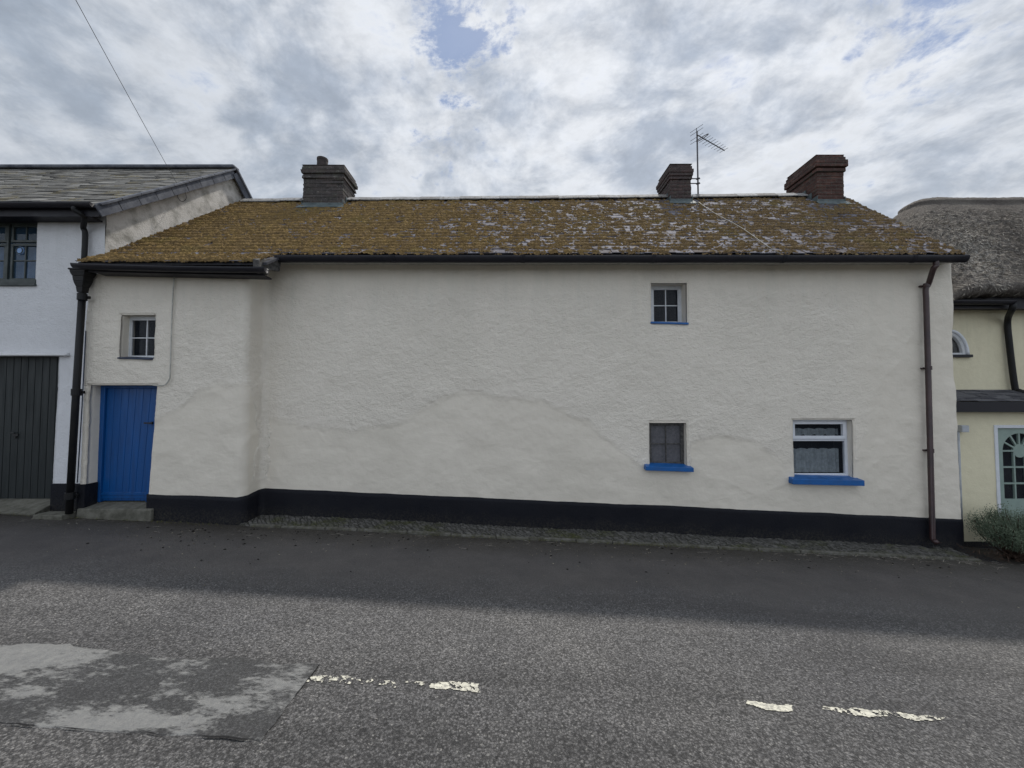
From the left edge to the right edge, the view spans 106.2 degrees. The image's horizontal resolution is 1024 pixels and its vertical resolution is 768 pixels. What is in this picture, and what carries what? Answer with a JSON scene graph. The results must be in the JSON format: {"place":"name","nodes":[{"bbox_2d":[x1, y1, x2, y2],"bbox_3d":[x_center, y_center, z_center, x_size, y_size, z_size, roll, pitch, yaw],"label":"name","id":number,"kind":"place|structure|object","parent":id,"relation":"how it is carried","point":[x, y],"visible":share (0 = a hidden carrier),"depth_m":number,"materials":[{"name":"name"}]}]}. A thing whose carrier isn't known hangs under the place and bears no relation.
{"place":"outdoors","nodes":[
{"label":"outdoors","id":0,"kind":"place"},
{"bbox_2d":[0,514,1023,767],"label":"road","id":1,"kind":"structure","parent":0,"point":[604,656],"depth_m":3.01,"materials":[{"name":"grey asphalt"}]},
{"bbox_2d":[0,722,246,739],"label":"tar joint","id":2,"kind":"object","parent":1,"relation":"on","point":[232,737],"visible":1,"depth_m":2.02,"materials":[{"name":"black asphalt"}]},
{"bbox_2d":[0,643,320,741],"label":"road repair","id":3,"kind":"structure","parent":1,"relation":"on","point":[62,686],"depth_m":2.32,"materials":[{"name":"asphalt"}]},
{"bbox_2d":[306,675,423,686],"bbox_3d":[-0.940,1.921,2.488,0.750,0.038,0.083,0,-2,1],"label":"road marking","id":4,"kind":"object","parent":1,"relation":"on","point":[319,678],"visible":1,"depth_m":2.49,"materials":[{"name":"paint"}]},
{"bbox_2d":[429,681,478,691],"bbox_3d":[-0.367,1.948,2.480,0.330,0.018,0.090,0,-2,0],"label":"road marking","id":5,"kind":"object","parent":1,"relation":"on","point":[446,685],"visible":1,"depth_m":2.48,"materials":[{"name":"paint"}]},
{"bbox_2d":[22,516,1018,607],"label":"leaf litter","id":6,"kind":"object","parent":1,"relation":"on","point":[536,548],"visible":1,"depth_m":5.02,"materials":[{"name":"brown plant"}]},
{"bbox_2d":[86,527,995,577],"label":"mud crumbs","id":7,"kind":"object","parent":1,"relation":"on","point":[427,549],"visible":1,"depth_m":5.18,"materials":[{"name":"brown soil"}]},
{"bbox_2d":[77,523,1011,568],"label":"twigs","id":8,"kind":"object","parent":1,"relation":"on","point":[777,553],"visible":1,"depth_m":5.44,"materials":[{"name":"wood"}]},
{"bbox_2d":[240,515,973,557],"bbox_3d":[1.411,2.307,5.810,10.752,0.580,0.488,0,-2,0],"label":"stone gutter strip","id":9,"kind":"object","parent":1,"relation":"on","point":[663,537],"visible":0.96,"depth_m":5.80,"materials":[{"name":"grey stone"}]},
{"bbox_2d":[7,513,980,562],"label":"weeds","id":10,"kind":"object","parent":9,"relation":"on","point":[479,536],"visible":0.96,"depth_m":5.53,"materials":[{"name":"green plant"}]},
{"bbox_2d":[746,700,792,711],"bbox_3d":[1.633,2.035,2.426,0.294,0.015,0.075,0,-2,4],"label":"road marking","id":11,"kind":"object","parent":1,"relation":"on","point":[784,708],"visible":1,"depth_m":2.43,"materials":[{"name":"paint"}]},
{"bbox_2d":[822,706,943,720],"bbox_3d":[2.334,2.070,2.412,0.750,0.040,0.084,0,-2,0],"label":"road marking","id":12,"kind":"object","parent":1,"relation":"on","point":[868,713],"visible":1,"depth_m":2.41,"materials":[{"name":"paint"}]},
{"bbox_2d":[922,545,1003,563],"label":"corner kerb","id":13,"kind":"structure","parent":1,"relation":"on","point":[974,555],"depth_m":5.79,"materials":[{"name":"black paint"}]},
{"bbox_2d":[957,501,1023,563],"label":"shrub","id":14,"kind":"object","parent":1,"relation":"on","point":[1003,534],"visible":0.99,"depth_m":5.73,"materials":[{"name":"green plant"}]},
{"bbox_2d":[0,0,1023,217],"label":"sky","id":15,"kind":"structure","parent":0,"point":[921,99],"materials":[{"name":"white"}]},
{"bbox_3d":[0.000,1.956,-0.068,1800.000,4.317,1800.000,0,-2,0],"label":"ground","id":16,"kind":"structure","parent":0,"visible":0},
{"bbox_2d":[32,511,75,519],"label":"drain slab","id":17,"kind":"structure","parent":16,"relation":"on","point":[55,515],"depth_m":5.46,"materials":[{"name":"concrete"}]},
{"bbox_2d":[0,164,252,514],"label":"town house","id":18,"kind":"structure","parent":16,"relation":"on","point":[56,220],"depth_m":5.96,"materials":[{"name":"white paint"}]},
{"bbox_2d":[0,357,58,498],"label":"garage door","id":19,"kind":"structure","parent":18,"relation":"in","point":[28,385],"depth_m":5.96,"materials":[{"name":"grey paint"}]},
{"bbox_2d":[0,222,106,285],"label":"window","id":20,"kind":"structure","parent":18,"relation":"in","point":[18,241],"depth_m":6.02,"materials":[{"name":"clear glass"}]},
{"bbox_2d":[76,1,175,181],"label":"service wire","id":21,"kind":"object","parent":18,"relation":"on","point":[121,83],"visible":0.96,"depth_m":4.96,"materials":[{"name":"metal"}]},
{"bbox_2d":[64,155,969,546],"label":"cottage","id":22,"kind":"structure","parent":16,"relation":"on","point":[674,355],"depth_m":6.09,"materials":[{"name":"white paint"}]},
{"bbox_2d":[77,331,85,482],"bbox_3d":[-6.321,0.324,5.649,0.043,2.229,0.017,1,-2,-20],"label":"corner cable","id":23,"kind":"object","parent":22,"relation":"attached to","point":[81,407],"visible":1,"depth_m":5.65,"materials":[{"name":"black plastic"}]},
{"bbox_2d":[101,388,156,500],"bbox_3d":[-5.888,1.078,5.854,1.382,2.351,0.125,0,-2,0],"label":"door","id":24,"kind":"structure","parent":22,"relation":"in","point":[130,412],"depth_m":5.85,"materials":[{"name":"blue paint"}]},
{"bbox_2d":[117,316,155,359],"bbox_3d":[-5.566,-0.703,6.077,1.084,1.180,0.767,0,-2,0],"label":"window","id":25,"kind":"structure","parent":22,"relation":"in","point":[144,344],"depth_m":6.24,"materials":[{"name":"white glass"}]},
{"bbox_2d":[152,277,174,385],"bbox_3d":[-5.163,-0.803,5.699,0.282,1.671,0.022,0,-2,0],"label":"wall cable","id":26,"kind":"object","parent":22,"relation":"attached to","point":[171,335],"depth_m":5.69,"materials":[{"name":"white plastic"}]},
{"bbox_2d":[644,423,693,471],"bbox_3d":[2.450,0.984,6.092,0.747,0.775,0.225,0,-2,0],"label":"window","id":27,"kind":"structure","parent":22,"relation":"in","point":[666,440],"depth_m":6.16,"materials":[{"name":"grey glass"}]},
{"bbox_2d":[650,286,688,324],"bbox_3d":[2.515,-1.295,6.532,1.100,1.170,0.817,0,-2,0],"label":"window","id":28,"kind":"structure","parent":22,"relation":"in","point":[666,308],"depth_m":6.94,"materials":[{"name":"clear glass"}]},
{"bbox_2d":[690,124,726,193],"bbox_3d":[4.625,-4.988,8.982,1.162,1.670,0.320,1,-2,-30],"label":"tv aerial","id":29,"kind":"object","parent":22,"relation":"attached to","point":[698,177],"visible":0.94,"depth_m":8.79,"materials":[{"name":"metal"}]},
{"bbox_2d":[699,202,780,253],"bbox_3d":[4.011,-2.941,7.068,0.140,1.937,2.158,0,-2,-6],"label":"aerial cable","id":30,"kind":"object","parent":22,"relation":"on","point":[742,228],"visible":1,"depth_m":6.77,"materials":[{"name":"black plastic"}]},
{"bbox_2d":[788,420,864,485],"bbox_3d":[4.914,1.028,6.359,1.462,1.446,0.802,0,-2,0],"label":"window","id":31,"kind":"structure","parent":22,"relation":"in","point":[820,451],"depth_m":6.24,"materials":[{"name":"glass"}]},
{"bbox_2d":[250,523,981,561],"bbox_3d":[1.499,2.327,5.578,10.588,0.589,0.075,0,-2,0],"label":"kerb edging","id":32,"kind":"object","parent":16,"relation":"on","point":[850,553],"visible":0.56,"depth_m":5.56,"materials":[{"name":"stone"}]},
{"bbox_2d":[893,197,1023,548],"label":"thatched cottage","id":33,"kind":"structure","parent":16,"relation":"on","point":[986,234],"depth_m":6.73,"materials":[{"name":"yellow"}]},
{"bbox_2d":[952,329,972,356],"bbox_3d":[7.764,-0.724,7.034,1.004,0.827,0.550,0,-2,0],"label":"arched window","id":34,"kind":"structure","parent":33,"relation":"in","point":[961,343],"depth_m":6.82,"materials":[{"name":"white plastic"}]},
{"bbox_2d":[998,428,1023,523],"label":"door","id":35,"kind":"structure","parent":33,"relation":"in","point":[1010,440],"depth_m":6.39,"materials":[{"name":"green paint"}]}
]}

